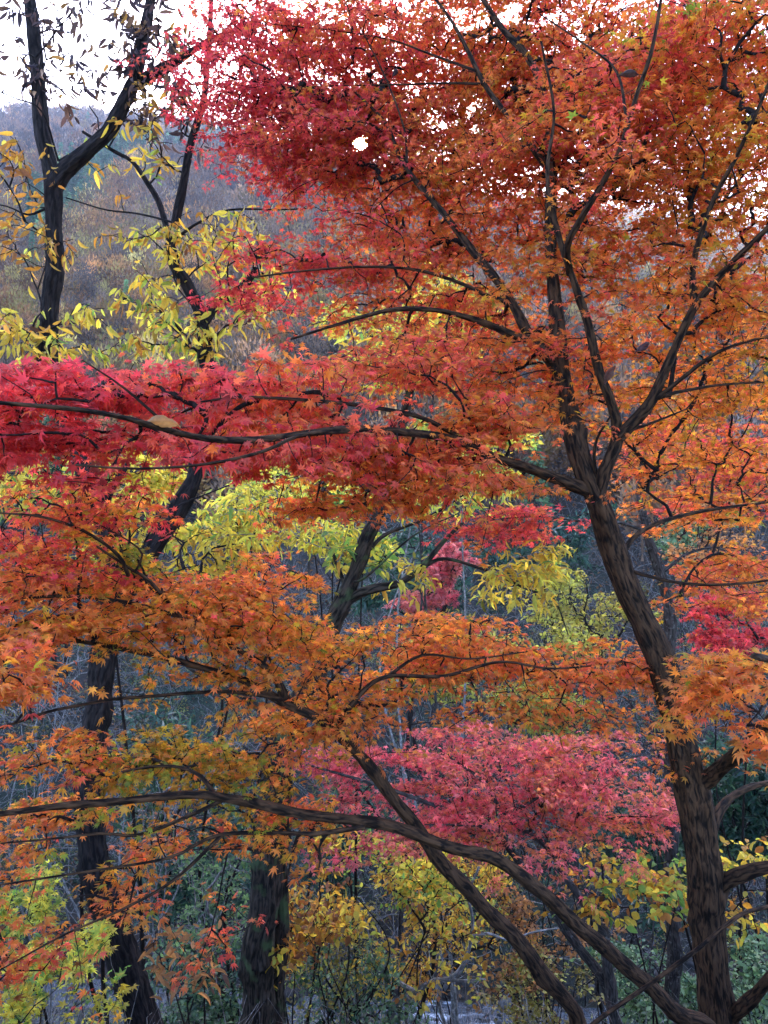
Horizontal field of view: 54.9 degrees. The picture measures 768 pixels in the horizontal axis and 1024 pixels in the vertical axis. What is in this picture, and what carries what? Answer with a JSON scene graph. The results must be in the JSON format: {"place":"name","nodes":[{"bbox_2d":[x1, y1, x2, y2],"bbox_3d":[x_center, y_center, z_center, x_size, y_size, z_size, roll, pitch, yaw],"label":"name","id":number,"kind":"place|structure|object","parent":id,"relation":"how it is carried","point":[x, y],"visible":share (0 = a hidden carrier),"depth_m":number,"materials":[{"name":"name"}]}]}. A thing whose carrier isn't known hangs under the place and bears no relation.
{"place":"outdoors","nodes":[
{"label":"outdoors","id":0,"kind":"place"},
{"bbox_2d":[353,138,366,148],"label":"sky","id":1,"kind":"structure","parent":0,"point":[360,144],"depth_m":2650.98,"materials":[{"name":"white"}]},
{"bbox_2d":[0,975,764,1023],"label":"stream water","id":2,"kind":"structure","parent":0,"point":[463,1013],"depth_m":15.95,"materials":[{"name":"grey liquid"}]},
{"bbox_2d":[0,165,767,1023],"bbox_3d":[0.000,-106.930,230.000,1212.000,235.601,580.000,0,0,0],"label":"valley ground","id":3,"kind":"structure","parent":0,"point":[364,891],"depth_m":23.62,"materials":[{"name":"grey plant"}]},
{"bbox_2d":[0,859,71,1023],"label":"maple tree","id":4,"kind":"object","parent":3,"relation":"on","point":[41,909],"visible":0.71,"depth_m":6.05,"materials":[{"name":"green plant"}]},
{"bbox_2d":[0,414,123,690],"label":"tree","id":5,"kind":"object","parent":3,"relation":"on","point":[52,469],"visible":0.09,"depth_m":25.93,"materials":[{"name":"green plant"}]},
{"bbox_2d":[0,918,138,1023],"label":"maple tree","id":6,"kind":"object","parent":3,"relation":"on","point":[29,988],"visible":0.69,"depth_m":4.91,"materials":[{"name":"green plant"}]},
{"bbox_2d":[1,624,145,1023],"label":"tree","id":7,"kind":"object","parent":3,"relation":"on","point":[56,888],"visible":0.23,"depth_m":10.19,"materials":[{"name":"brown plant"}]},
{"bbox_2d":[50,439,222,1023],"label":"yellow tree","id":8,"kind":"object","parent":3,"relation":"on","point":[158,479],"visible":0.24,"depth_m":8.93,"materials":[{"name":"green plant"}]},
{"bbox_2d":[61,719,248,1021],"bbox_3d":[-2.858,5.406,9.416,2.517,5.461,2.232,0,0,0],"label":"tree","id":9,"kind":"object","parent":3,"relation":"on","point":[153,817],"visible":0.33,"depth_m":9.41,"materials":[{"name":"brown plant"}]},
{"bbox_2d":[0,0,311,1023],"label":"forked tree","id":10,"kind":"object","parent":3,"relation":"on","point":[44,342],"visible":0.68,"depth_m":6.42,"materials":[{"name":"yellow plant"}]},
{"bbox_2d":[112,689,253,1019],"bbox_3d":[-3.395,6.644,12.615,2.821,6.969,2.893,0,0,0],"label":"tree","id":11,"kind":"object","parent":3,"relation":"on","point":[180,902],"visible":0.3,"depth_m":12.20,"materials":[{"name":"green plant"}]},
{"bbox_2d":[137,902,229,1023],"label":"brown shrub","id":12,"kind":"object","parent":3,"relation":"on","point":[170,953],"visible":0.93,"depth_m":5.48,"materials":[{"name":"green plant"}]},
{"bbox_2d":[143,929,242,1023],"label":"green shrub","id":13,"kind":"object","parent":3,"relation":"on","point":[214,1010],"visible":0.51,"depth_m":7.78,"materials":[{"name":"green plant"}]},
{"bbox_2d":[154,826,251,1019],"bbox_3d":[-1.864,5.485,8.417,1.396,3.931,1.870,0,0,0],"label":"tree","id":14,"kind":"object","parent":3,"relation":"on","point":[212,886],"visible":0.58,"depth_m":8.48,"materials":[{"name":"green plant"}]},
{"bbox_2d":[181,456,351,1020],"bbox_3d":[-1.550,3.865,10.830,2.497,10.058,3.271,0,0,0],"label":"yellow tree","id":15,"kind":"object","parent":3,"relation":"on","point":[240,528],"visible":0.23,"depth_m":10.12,"materials":[{"name":"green plant"}]},
{"bbox_2d":[265,882,357,1023],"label":"yellow shrub","id":16,"kind":"object","parent":3,"relation":"on","point":[299,940],"visible":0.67,"depth_m":7.51,"materials":[{"name":"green plant"}]},
{"bbox_2d":[284,894,390,1023],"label":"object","id":17,"kind":"object","parent":3,"relation":"on","point":[337,962],"visible":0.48,"depth_m":8.21,"materials":[{"name":"green plant"}]},
{"bbox_2d":[294,786,395,1023],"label":"tree","id":18,"kind":"object","parent":3,"relation":"on","point":[339,879],"visible":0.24,"depth_m":13.88,"materials":[{"name":"green plant"}]},
{"bbox_2d":[303,825,389,1023],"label":"yellow shrub","id":19,"kind":"object","parent":3,"relation":"on","point":[346,915],"visible":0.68,"depth_m":7.87,"materials":[{"name":"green plant"}]},
{"bbox_2d":[287,938,432,1023],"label":"green shrub","id":20,"kind":"object","parent":3,"relation":"on","point":[365,1015],"visible":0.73,"depth_m":8.22,"materials":[{"name":"green plant"}]},
{"bbox_2d":[296,473,436,1023],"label":"yellow tree","id":21,"kind":"object","parent":3,"relation":"on","point":[383,544],"visible":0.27,"depth_m":9.17,"materials":[{"name":"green plant"}]},
{"bbox_2d":[0,467,758,1023],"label":"maple tree","id":22,"kind":"object","parent":3,"relation":"on","point":[230,611],"visible":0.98,"depth_m":3.51,"materials":[{"name":"orange plant"}]},
{"bbox_2d":[186,305,576,1023],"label":"lichened tree","id":23,"kind":"object","parent":3,"relation":"on","point":[270,897],"visible":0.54,"depth_m":6.93,"materials":[{"name":"yellow plant"}]},
{"bbox_2d":[0,889,765,1023],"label":"stream gravel","id":24,"kind":"structure","parent":3,"relation":"on","point":[502,1003],"depth_m":16.28,"materials":[{"name":"grey gravel"}]},
{"bbox_2d":[0,0,767,1023],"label":"maple tree","id":25,"kind":"object","parent":3,"relation":"on","point":[510,74],"visible":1,"depth_m":4.16,"materials":[{"name":"red plant"}]},
{"bbox_2d":[141,415,190,428],"bbox_3d":[-0.689,-0.284,2.338,0.162,0.046,0.042,0,0,0],"label":"withered leaf","id":26,"kind":"object","parent":25,"relation":"attached to","point":[163,421],"visible":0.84,"depth_m":2.33,"materials":[{"name":"orange plant"}]},
{"bbox_2d":[392,68,397,77],"bbox_3d":[0.069,-2.545,4.293,0.028,0.091,0.068,0,0,31],"label":"withered leaf","id":27,"kind":"object","parent":25,"relation":"hanging from","point":[395,71],"visible":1,"depth_m":4.28,"materials":[{"name":"brown plant"}]},
{"bbox_2d":[602,366,615,387],"bbox_3d":[1.084,-0.649,3.539,0.087,0.114,0.037,0,0,-25],"label":"withered leaf","id":28,"kind":"object","parent":25,"relation":"attached to","point":[609,374],"visible":1,"depth_m":3.54,"materials":[{"name":"brown plant"}]},
{"bbox_2d":[616,69,643,77],"bbox_3d":[1.034,-1.836,3.100,0.114,0.041,0.028,0,0,31],"label":"withered leaf","id":29,"kind":"object","parent":25,"relation":"attached to","point":[629,73],"visible":1,"depth_m":3.10,"materials":[{"name":"brown plant"}]},
{"bbox_2d":[634,342,648,353],"bbox_3d":[1.224,-0.775,3.486,0.110,0.068,0.033,0,0,-29],"label":"withered leaf","id":30,"kind":"object","parent":25,"relation":"hanging from","point":[643,346],"visible":1,"depth_m":3.48,"materials":[{"name":"brown plant"}]},
{"bbox_2d":[0,98,767,570],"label":"bare forest","id":31,"kind":"object","parent":3,"relation":"on","point":[94,276],"visible":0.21,"depth_m":76.09,"materials":[{"name":"plant"}]},
{"bbox_2d":[0,411,767,1023],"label":"undergrowth","id":32,"kind":"object","parent":3,"relation":"on","point":[376,911],"visible":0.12,"depth_m":22.39,"materials":[{"name":"plant"}]},
{"bbox_2d":[0,376,767,1023],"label":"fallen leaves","id":33,"kind":"object","parent":3,"relation":"on","point":[394,722],"visible":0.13,"depth_m":24.34,"materials":[{"name":"brown plant"}]},
{"bbox_2d":[20,100,767,535],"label":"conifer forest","id":34,"kind":"object","parent":3,"relation":"on","point":[102,156],"visible":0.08,"depth_m":172.12,"materials":[{"name":"plant"}]},
{"bbox_2d":[308,262,503,1023],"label":"yellow tree","id":35,"kind":"object","parent":3,"relation":"on","point":[400,911],"visible":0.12,"depth_m":11.48,"materials":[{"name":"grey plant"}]},
{"bbox_2d":[321,829,501,1023],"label":"yellow shrub","id":36,"kind":"object","parent":3,"relation":"on","point":[427,879],"visible":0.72,"depth_m":8.65,"materials":[{"name":"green plant"}]},
{"bbox_2d":[350,521,479,776],"bbox_3d":[1.002,4.032,21.957,4.019,7.737,5.184,0,0,41],"label":"tree","id":37,"kind":"object","parent":3,"relation":"on","point":[367,602],"visible":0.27,"depth_m":21.57,"materials":[{"name":"green plant"}]},
{"bbox_2d":[381,541,482,871],"bbox_3d":[1.458,5.147,19.233,2.539,8.962,3.462,0,0,27],"label":"maple tree","id":38,"kind":"object","parent":3,"relation":"on","point":[448,572],"visible":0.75,"depth_m":18.28,"materials":[{"name":"red plant"}]},
{"bbox_2d":[336,866,558,1023],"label":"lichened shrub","id":39,"kind":"object","parent":3,"relation":"on","point":[414,993],"visible":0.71,"depth_m":8.57,"materials":[{"name":"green plant"}]},
{"bbox_2d":[375,607,538,965],"bbox_3d":[1.594,6.325,16.870,3.266,8.398,3.164,0,0,42],"label":"tree","id":40,"kind":"object","parent":3,"relation":"on","point":[447,695],"visible":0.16,"depth_m":16.66,"materials":[{"name":"yellow plant"}]},
{"bbox_2d":[379,418,543,1023],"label":"yellow tree","id":41,"kind":"object","parent":3,"relation":"on","point":[454,1003],"visible":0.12,"depth_m":11.87,"materials":[{"name":"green plant"}]},
{"bbox_2d":[396,845,544,1023],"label":"yellow shrub","id":42,"kind":"object","parent":3,"relation":"on","point":[482,872],"visible":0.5,"depth_m":10.39,"materials":[{"name":"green plant"}]},
{"bbox_2d":[291,716,680,1023],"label":"maple tree","id":43,"kind":"object","parent":3,"relation":"on","point":[575,772],"visible":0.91,"depth_m":6.58,"materials":[{"name":"pink plant"}]},
{"bbox_2d":[476,942,615,1023],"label":"green shrub","id":44,"kind":"object","parent":3,"relation":"on","point":[537,1011],"visible":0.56,"depth_m":9.36,"materials":[{"name":"green plant"}]},
{"bbox_2d":[469,884,626,1023],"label":"brown shrub","id":45,"kind":"object","parent":3,"relation":"on","point":[520,903],"visible":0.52,"depth_m":9.97,"materials":[{"name":"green plant"}]},
{"bbox_2d":[476,619,624,1023],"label":"golden shrub","id":46,"kind":"object","parent":3,"relation":"on","point":[564,637],"visible":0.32,"depth_m":13.28,"materials":[{"name":"yellow plant"}]},
{"bbox_2d":[467,502,633,602],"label":"tree","id":47,"kind":"object","parent":3,"relation":"on","point":[572,537],"visible":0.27,"depth_m":29.54,"materials":[{"name":"green plant"}]},
{"bbox_2d":[511,566,662,1007],"bbox_3d":[4.231,6.015,16.266,3.817,9.907,2.712,0,0,-29],"label":"golden shrub","id":48,"kind":"object","parent":3,"relation":"on","point":[567,606],"visible":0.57,"depth_m":15.54,"materials":[{"name":"yellow plant"}]},
{"bbox_2d":[421,350,767,1023],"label":"maple tree","id":49,"kind":"object","parent":3,"relation":"on","point":[674,955],"visible":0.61,"depth_m":7.77,"materials":[{"name":"red plant"}]},
{"bbox_2d":[538,635,663,1023],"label":"bare shrub","id":50,"kind":"object","parent":3,"relation":"on","point":[646,714],"visible":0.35,"depth_m":11.95,"materials":[{"name":"brown plant"}]},
{"bbox_2d":[567,767,687,1023],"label":"tree","id":51,"kind":"object","parent":3,"relation":"on","point":[650,851],"visible":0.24,"depth_m":12.68,"materials":[{"name":"green plant"}]},
{"bbox_2d":[569,935,697,1023],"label":"green shrub","id":52,"kind":"object","parent":3,"relation":"on","point":[688,994],"visible":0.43,"depth_m":8.10,"materials":[{"name":"green plant"}]},
{"bbox_2d":[533,836,767,1023],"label":"yellow shrub","id":53,"kind":"object","parent":3,"relation":"on","point":[631,892],"visible":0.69,"depth_m":6.32,"materials":[{"name":"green plant"}]},
{"bbox_2d":[645,516,738,654],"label":"tree","id":54,"kind":"object","parent":3,"relation":"on","point":[672,539],"visible":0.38,"depth_m":24.03,"materials":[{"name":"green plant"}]},
{"bbox_2d":[649,587,767,1023],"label":"maple tree","id":55,"kind":"object","parent":3,"relation":"on","point":[726,638],"visible":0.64,"depth_m":10.72,"materials":[{"name":"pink plant"}]},
{"bbox_2d":[659,490,762,738],"bbox_3d":[7.888,4.614,18.092,2.962,10.433,2.027,0,0,-44],"label":"tree","id":56,"kind":"object","parent":3,"relation":"on","point":[677,551],"visible":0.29,"depth_m":18.09,"materials":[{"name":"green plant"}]},
{"bbox_2d":[697,730,767,1023],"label":"tree","id":57,"kind":"object","parent":3,"relation":"on","point":[755,814],"visible":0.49,"depth_m":11.91,"materials":[{"name":"green plant"}]},
{"bbox_2d":[727,930,767,1023],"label":"green shrub","id":58,"kind":"object","parent":3,"relation":"on","point":[753,976],"visible":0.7,"depth_m":7.51,"materials":[{"name":"green plant"}]},
{"bbox_2d":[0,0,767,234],"label":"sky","id":59,"kind":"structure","parent":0,"point":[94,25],"materials":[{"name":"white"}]}
]}

